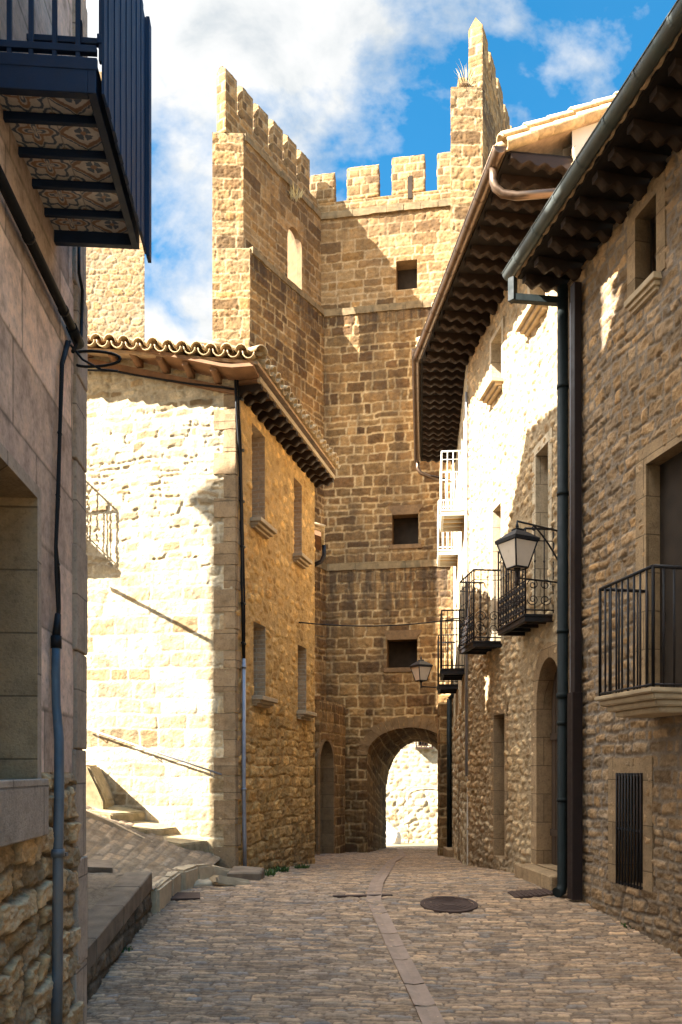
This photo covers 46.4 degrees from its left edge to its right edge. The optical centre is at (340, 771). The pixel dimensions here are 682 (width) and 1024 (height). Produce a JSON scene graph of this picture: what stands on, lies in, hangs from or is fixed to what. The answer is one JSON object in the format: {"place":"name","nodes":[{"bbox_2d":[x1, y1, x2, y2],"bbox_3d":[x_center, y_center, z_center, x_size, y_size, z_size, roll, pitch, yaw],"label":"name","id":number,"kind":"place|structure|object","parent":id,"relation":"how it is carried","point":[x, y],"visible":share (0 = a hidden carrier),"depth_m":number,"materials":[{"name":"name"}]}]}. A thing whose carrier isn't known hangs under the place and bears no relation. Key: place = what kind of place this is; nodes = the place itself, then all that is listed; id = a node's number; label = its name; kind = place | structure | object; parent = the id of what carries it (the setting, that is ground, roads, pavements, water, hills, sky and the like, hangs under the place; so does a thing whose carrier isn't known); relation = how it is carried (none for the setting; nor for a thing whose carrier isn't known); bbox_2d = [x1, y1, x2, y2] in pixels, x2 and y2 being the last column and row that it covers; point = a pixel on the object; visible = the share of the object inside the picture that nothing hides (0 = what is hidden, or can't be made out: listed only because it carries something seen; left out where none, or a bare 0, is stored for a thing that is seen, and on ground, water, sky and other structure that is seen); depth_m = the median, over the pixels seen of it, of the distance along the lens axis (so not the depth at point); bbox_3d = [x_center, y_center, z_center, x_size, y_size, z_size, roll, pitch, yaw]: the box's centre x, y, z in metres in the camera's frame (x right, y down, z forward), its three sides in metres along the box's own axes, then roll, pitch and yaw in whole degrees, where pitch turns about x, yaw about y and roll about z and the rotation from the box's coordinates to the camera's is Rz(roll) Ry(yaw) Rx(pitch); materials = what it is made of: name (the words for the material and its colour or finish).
{"place":"outdoors","nodes":[
{"label":"outdoors","id":0,"kind":"place"},
{"bbox_2d":[83,805,220,889],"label":"lane","id":1,"kind":"structure","parent":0,"point":[125,852],"depth_m":11.33,"materials":[{"name":"grey stone"}]},
{"bbox_2d":[86,764,114,808],"bbox_3d":[-4.116,0.486,12.614,0.956,1.256,0.598,0,0,0],"label":"wedge stone","id":2,"kind":"object","parent":1,"relation":"on","point":[99,795],"visible":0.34,"depth_m":12.35,"materials":[{"name":"beige stone"}]},
{"bbox_2d":[88,805,207,851],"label":"stone stairs","id":3,"kind":"structure","parent":1,"relation":"on","point":[169,833],"depth_m":12.44,"materials":[{"name":"beige stone"}]},
{"bbox_2d":[86,0,676,345],"label":"sky","id":4,"kind":"structure","parent":0,"point":[351,83],"materials":[{"name":"blue"}]},
{"bbox_2d":[86,847,681,1023],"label":"street","id":5,"kind":"structure","parent":0,"point":[292,945],"depth_m":8.09,"materials":[{"name":"grey stone"}]},
{"bbox_2d":[86,810,155,842],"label":"lane kerb","id":6,"kind":"structure","parent":5,"relation":"on","point":[90,814],"depth_m":11.87,"materials":[{"name":"stone"}]},
{"bbox_2d":[171,892,199,900],"bbox_3d":[-2.050,1.645,10.360,0.476,0.082,0.360,0,0,0],"label":"hatch cover","id":7,"kind":"object","parent":5,"relation":"on","point":[181,896],"visible":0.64,"depth_m":10.30,"materials":[{"name":"metal"}]},
{"bbox_2d":[151,864,230,913],"bbox_3d":[-2.164,1.661,10.882,0.586,0.694,2.518,0,0,16],"label":"kerb stone","id":8,"kind":"object","parent":5,"relation":"on","point":[173,883],"visible":0.34,"depth_m":10.64,"materials":[{"name":"grey stone"}]},
{"bbox_2d":[193,878,214,886],"bbox_3d":[-2.026,1.600,11.352,0.667,0.176,0.669,0,0,0],"label":"boulder","id":9,"kind":"object","parent":5,"relation":"on","point":[201,882],"visible":0.19,"depth_m":11.09,"materials":[{"name":"stone"}]},
{"bbox_2d":[209,874,249,885],"bbox_3d":[-1.577,1.576,11.231,0.504,0.271,0.375,0,0,-26],"label":"rubble stone","id":10,"kind":"object","parent":5,"relation":"on","point":[220,880],"visible":0.7,"depth_m":11.06,"materials":[{"name":"grey stone"}]},
{"bbox_2d":[264,869,276,875],"bbox_3d":[-1.139,1.561,12.290,0.285,0.131,0.266,0,0,-23],"label":"weed","id":11,"kind":"object","parent":5,"relation":"on","point":[269,873],"visible":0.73,"depth_m":12.27,"materials":[{"name":"green plant"}]},
{"bbox_2d":[268,866,289,871],"bbox_3d":[-1.034,1.621,13.176,0.373,0.110,0.354,0,0,0],"label":"weed","id":12,"kind":"object","parent":5,"relation":"on","point":[283,869],"visible":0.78,"depth_m":13.17,"materials":[{"name":"green plant"}]},
{"bbox_2d":[293,863,309,868],"bbox_3d":[-0.720,1.730,14.446,0.330,0.087,0.324,0,0,0],"label":"weed","id":13,"kind":"object","parent":5,"relation":"on","point":[302,866],"visible":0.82,"depth_m":14.42,"materials":[{"name":"green plant"}]},
{"bbox_2d":[366,848,444,1023],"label":"drain channel","id":14,"kind":"object","parent":5,"relation":"on","point":[418,994],"visible":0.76,"depth_m":8.09,"materials":[{"name":"grey stone"}]},
{"bbox_2d":[332,894,392,897],"bbox_3d":[0.282,1.642,10.380,0.785,0.062,0.060,0,0,-4],"label":"channel slat","id":15,"kind":"object","parent":14,"relation":"on","point":[358,896],"visible":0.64,"depth_m":10.35,"materials":[{"name":"metal"}]},
{"bbox_2d":[420,896,477,913],"bbox_3d":[1.352,1.682,9.960,0.720,0.127,0.720,0,0,0],"label":"manhole cover","id":16,"kind":"object","parent":5,"relation":"on","point":[446,904],"visible":0.97,"depth_m":9.90,"materials":[{"name":"metal"}]},
{"bbox_2d":[508,888,552,898],"bbox_3d":[2.622,1.628,10.568,0.908,0.101,0.336,0,0,-20],"label":"drain grate","id":17,"kind":"object","parent":5,"relation":"on","point":[529,893],"visible":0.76,"depth_m":10.47,"materials":[{"name":"metal"}]},
{"bbox_2d":[386,843,437,846],"bbox_3d":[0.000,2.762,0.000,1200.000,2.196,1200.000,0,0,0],"label":"ground","id":18,"kind":"structure","parent":0,"point":[415,845],"depth_m":34.18,"materials":[{"name":"beige stone"}]},
{"bbox_2d":[0,0,150,1023],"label":"plaster house","id":19,"kind":"structure","parent":18,"relation":"on","point":[75,147],"depth_m":5.30,"materials":[{"name":"grey stone"}]},
{"bbox_2d":[0,442,48,846],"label":"window","id":20,"kind":"structure","parent":19,"relation":"in","point":[24,797],"depth_m":5.29,"materials":[{"name":"grey stone"}]},
{"bbox_2d":[0,165,83,348],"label":"wall conduit","id":21,"kind":"object","parent":19,"relation":"attached to","point":[18,216],"depth_m":5.18,"materials":[{"name":"black metal"}]},
{"bbox_2d":[51,613,67,1023],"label":"standpipe","id":22,"kind":"object","parent":19,"relation":"attached to","point":[58,853],"visible":1,"depth_m":5.56,"materials":[{"name":"blue metal"}]},
{"bbox_2d":[54,340,68,612],"bbox_3d":[-2.050,-2.082,5.837,0.031,2.315,0.324,0,0,-4],"label":"hanging cable","id":23,"kind":"object","parent":19,"relation":"attached to","point":[58,496],"visible":0.94,"depth_m":5.74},
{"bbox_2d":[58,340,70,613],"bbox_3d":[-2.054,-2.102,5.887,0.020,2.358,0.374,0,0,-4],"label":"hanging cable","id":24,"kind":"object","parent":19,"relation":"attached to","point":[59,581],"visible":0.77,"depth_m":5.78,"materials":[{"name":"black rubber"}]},
{"bbox_2d":[71,247,83,352],"bbox_3d":[-2.058,-3.665,6.219,0.026,0.948,0.315,0,0,-4],"label":"corner cable","id":25,"kind":"object","parent":19,"relation":"attached to","point":[75,346],"visible":0.8,"depth_m":6.31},
{"bbox_2d":[70,344,121,371],"bbox_3d":[-1.892,-3.197,6.145,0.367,0.174,0.136,0,0,0],"label":"cable loop","id":26,"kind":"object","parent":19,"relation":"attached to","point":[91,365],"visible":0.99,"depth_m":6.19,"materials":[{"name":"black rubber"}]},
{"bbox_2d":[86,71,144,340],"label":"stone keep","id":27,"kind":"structure","parent":18,"relation":"on","point":[115,291],"depth_m":46.21,"materials":[{"name":"beige stone"}]},
{"bbox_2d":[86,859,151,1003],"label":"stone terrace","id":28,"kind":"structure","parent":18,"relation":"on","point":[119,909],"depth_m":8.39,"materials":[{"name":"grey stone"}]},
{"bbox_2d":[82,333,340,869],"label":"gable house","id":29,"kind":"structure","parent":18,"relation":"on","point":[164,664],"depth_m":12.83,"materials":[{"name":"stone"}]},
{"bbox_2d":[87,728,221,775],"bbox_3d":[-3.004,-0.315,12.746,2.286,0.793,0.105,0,0,8],"label":"handrail","id":30,"kind":"object","parent":29,"relation":"attached to","point":[152,751],"visible":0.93,"depth_m":12.70,"materials":[{"name":"metal"}]},
{"bbox_2d":[88,369,233,389],"bbox_3d":[-2.910,-6.255,12.704,2.487,0.511,0.031,0,0,8],"label":"wall cable","id":31,"kind":"object","parent":29,"relation":"attached to","point":[174,381],"depth_m":12.67,"materials":[{"name":"black rubber"}]},
{"bbox_2d":[234,380,245,658],"bbox_3d":[-1.608,-3.988,12.675,0.050,4.392,0.428,0,0,15],"label":"cable bundle","id":32,"kind":"object","parent":29,"relation":"attached to","point":[240,451],"visible":1,"depth_m":12.71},
{"bbox_2d":[241,658,246,865],"bbox_3d":[-1.558,-0.107,12.826,0.079,3.410,0.109,0,0,30],"label":"grey conduit","id":33,"kind":"object","parent":29,"relation":"attached to","point":[243,790],"visible":0.94,"depth_m":12.79,"materials":[{"name":"grey metal"}]},
{"bbox_2d":[250,423,276,538],"bbox_3d":[-1.439,-4.944,13.603,0.460,1.775,0.797,0,0,15],"label":"window","id":34,"kind":"structure","parent":29,"relation":"in","point":[258,522],"depth_m":13.91,"materials":[{"name":"stone"}]},
{"bbox_2d":[251,621,277,707],"bbox_3d":[-1.440,-1.811,13.657,0.490,1.421,0.748,0,0,15],"label":"window","id":35,"kind":"structure","parent":29,"relation":"in","point":[259,699],"depth_m":13.94,"materials":[{"name":"stone"}]},
{"bbox_2d":[292,478,312,568],"bbox_3d":[-0.878,-4.878,15.673,0.460,1.658,0.679,0,0,15],"label":"window","id":36,"kind":"structure","parent":29,"relation":"in","point":[299,558],"depth_m":15.92,"materials":[{"name":"stone"}]},
{"bbox_2d":[296,645,316,720],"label":"window","id":37,"kind":"structure","parent":29,"relation":"in","point":[302,714],"depth_m":16.21,"materials":[{"name":"stone"}]},
{"bbox_2d":[315,522,325,565],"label":"link house","id":38,"kind":"structure","parent":29,"relation":"attached to","point":[319,535],"depth_m":21.98,"materials":[{"name":"stone"}]},
{"bbox_2d":[299,617,462,636],"bbox_3d":[0.841,-3.309,18.781,3.347,0.882,6.442,0,0,0],"label":"overhead wire","id":39,"kind":"object","parent":29,"relation":"attached to","point":[375,625],"visible":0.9,"depth_m":15.86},
{"bbox_2d":[227,866,263,879],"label":"stone block","id":40,"kind":"structure","parent":18,"relation":"on","point":[247,873],"depth_m":11.62,"materials":[{"name":"grey stone"}]},
{"bbox_2d":[212,17,511,855],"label":"gate tower","id":41,"kind":"structure","parent":18,"relation":"on","point":[322,295],"depth_m":27.57,"materials":[{"name":"stone"}]},
{"bbox_2d":[288,227,301,289],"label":"arched window","id":42,"kind":"structure","parent":41,"relation":"in","point":[294,242],"depth_m":27.38,"materials":[{"name":"stone"}]},
{"bbox_2d":[288,183,304,200],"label":"dry grass","id":43,"kind":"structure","parent":41,"relation":"on","point":[293,192],"depth_m":26.56,"materials":[{"name":"beige plant"}]},
{"bbox_2d":[315,699,345,854],"bbox_3d":[-0.821,0.481,25.897,1.256,5.438,2.628,0,0,19],"label":"side doorway","id":44,"kind":"structure","parent":41,"relation":"in","point":[330,729],"depth_m":25.84,"materials":[{"name":"stone"}]},
{"bbox_2d":[316,737,334,854],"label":"arched door","id":45,"kind":"structure","parent":44,"relation":"in","point":[325,771],"depth_m":25.81,"materials":[{"name":"brown wood"}]},
{"bbox_2d":[382,630,421,672],"bbox_3d":[2.157,-4.129,27.741,1.358,1.452,0.780,0,0,9],"label":"niche window","id":46,"kind":"structure","parent":41,"relation":"in","point":[401,644],"depth_m":28.02,"materials":[{"name":"stone"}]},
{"bbox_2d":[387,504,422,549],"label":"niche window","id":47,"kind":"structure","parent":41,"relation":"in","point":[404,517],"depth_m":28.16,"materials":[{"name":"stone"}]},
{"bbox_2d":[396,259,416,289],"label":"square window","id":48,"kind":"structure","parent":41,"relation":"in","point":[406,270],"depth_m":28.26,"materials":[{"name":"brown stone"}]},
{"bbox_2d":[455,62,474,86],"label":"dry grass","id":49,"kind":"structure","parent":41,"relation":"on","point":[470,74],"depth_m":23.13,"materials":[{"name":"beige plant"}]},
{"bbox_2d":[386,823,401,843],"bbox_3d":[1.851,3.300,35.800,1.849,2.062,1.052,0,0,0],"label":"buttress rock","id":50,"kind":"object","parent":18,"relation":"on","point":[392,835],"visible":0.14,"depth_m":35.47,"materials":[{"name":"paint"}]},
{"bbox_2d":[386,742,437,842],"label":"plaza house","id":51,"kind":"structure","parent":18,"relation":"on","point":[412,800],"depth_m":36.98,"materials":[{"name":"stone"}]},
{"bbox_2d":[412,337,467,864],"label":"white balcony house","id":52,"kind":"structure","parent":18,"relation":"on","point":[439,388],"depth_m":18.04,"materials":[{"name":"paint"}]},
{"bbox_2d":[410,656,436,687],"bbox_3d":[2.291,-2.542,20.526,0.967,0.823,0.431,0,0,-28],"label":"street lantern","id":53,"kind":"object","parent":52,"relation":"attached to","point":[420,668],"visible":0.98,"depth_m":20.30,"materials":[{"name":"white glass"}]},
{"bbox_2d":[455,464,457,560],"bbox_3d":[3.025,-6.425,19.936,0.270,2.150,1.000,0,0,6],"label":"balcony door","id":54,"kind":"structure","parent":52,"relation":"in","point":[456,533],"depth_m":20.28,"materials":[{"name":"stone"}]},
{"bbox_2d":[455,595,457,683],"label":"balcony door","id":55,"kind":"structure","parent":52,"relation":"in","point":[456,605],"depth_m":20.11,"materials":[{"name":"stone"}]},
{"bbox_2d":[458,761,460,860],"bbox_3d":[2.893,0.940,18.391,0.320,2.320,1.040,0,0,6],"label":"street door","id":56,"kind":"structure","parent":52,"relation":"in","point":[459,770],"depth_m":18.80,"materials":[{"name":"stone"}]},
{"bbox_2d":[461,409,464,523],"bbox_3d":[2.721,-6.425,16.951,0.270,2.150,1.000,0,0,6],"label":"balcony door","id":57,"kind":"structure","parent":52,"relation":"in","point":[462,428],"depth_m":17.36,"materials":[{"name":"stone"}]},
{"bbox_2d":[461,563,464,667],"bbox_3d":[2.721,-3.210,16.951,0.270,2.180,1.000,0,0,6],"label":"balcony door","id":58,"kind":"structure","parent":52,"relation":"in","point":[463,572],"depth_m":17.36,"materials":[{"name":"paint"}]},
{"bbox_2d":[443,847,453,856],"bbox_3d":[3.064,2.451,21.750,0.420,0.698,0.900,0,0,0],"label":"guard stone","id":59,"kind":"object","parent":18,"relation":"on","point":[448,851],"visible":0.22,"depth_m":21.35,"materials":[{"name":"beige stone"}]},
{"bbox_2d":[412,91,617,890],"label":"building","id":60,"kind":"structure","parent":18,"relation":"on","point":[491,336],"depth_m":12.58,"materials":[{"name":"paint"}]},
{"bbox_2d":[479,316,504,404],"bbox_3d":[2.741,-7.060,13.766,0.520,1.179,0.774,0,0,-6],"label":"window","id":61,"kind":"structure","parent":60,"relation":"in","point":[491,391],"depth_m":13.86,"materials":[{"name":"stone"}]},
{"bbox_2d":[490,491,504,640],"bbox_3d":[2.855,-3.462,13.761,0.335,2.493,0.757,0,0,-7],"label":"balcony door","id":62,"kind":"structure","parent":60,"relation":"in","point":[497,520],"depth_m":13.98,"materials":[{"name":"paint"}]},
{"bbox_2d":[491,704,507,859],"bbox_3d":[2.819,0.183,13.632,0.235,2.588,0.873,0,0,-7],"label":"narrow door","id":63,"kind":"structure","parent":60,"relation":"in","point":[499,794],"depth_m":13.92,"materials":[{"name":"stone"}]},
{"bbox_2d":[515,286,548,336],"bbox_3d":[2.966,-7.107,11.790,0.520,0.961,0.854,0,0,-7],"label":"window","id":64,"kind":"structure","parent":60,"relation":"in","point":[530,319],"depth_m":11.82,"materials":[{"name":"stone"}]},
{"bbox_2d":[532,427,552,606],"bbox_3d":[3.097,-3.655,11.639,0.335,2.397,0.780,0,0,-7],"label":"balcony door","id":65,"kind":"structure","parent":60,"relation":"in","point":[541,463],"depth_m":11.88,"materials":[{"name":"stone"}]},
{"bbox_2d":[531,642,556,870],"bbox_3d":[3.100,-0.232,11.364,0.290,3.225,1.393,0,0,-7],"label":"arched door","id":66,"kind":"structure","parent":60,"relation":"in","point":[544,709],"depth_m":11.83,"materials":[{"name":"stone"}]},
{"bbox_2d":[502,0,681,956],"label":"corner house","id":67,"kind":"structure","parent":18,"relation":"on","point":[599,250],"depth_m":9.02,"materials":[{"name":"stone"}]},
{"bbox_2d":[495,520,556,585],"bbox_3d":[2.588,-2.812,10.419,1.126,0.844,0.405,0,0,-28],"label":"street lantern","id":68,"kind":"object","parent":67,"relation":"attached to","point":[516,546],"visible":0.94,"depth_m":10.17,"materials":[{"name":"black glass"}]},
{"bbox_2d":[608,757,654,891],"bbox_3d":[3.436,0.581,9.087,0.360,1.462,0.902,0,0,-11],"label":"barred window","id":69,"kind":"structure","parent":67,"relation":"in","point":[629,865],"depth_m":9.11,"materials":[{"name":"brown stone"}]},
{"bbox_2d":[624,169,667,314],"bbox_3d":[3.421,-5.755,8.752,0.340,1.219,0.723,0,0,-11],"label":"window","id":70,"kind":"structure","parent":67,"relation":"in","point":[648,228],"depth_m":8.90,"materials":[{"name":"stone"}]},
{"bbox_2d":[636,421,681,688],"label":"balcony door","id":71,"kind":"structure","parent":67,"relation":"in","point":[660,476],"depth_m":8.70,"materials":[{"name":"stone"}]}
]}

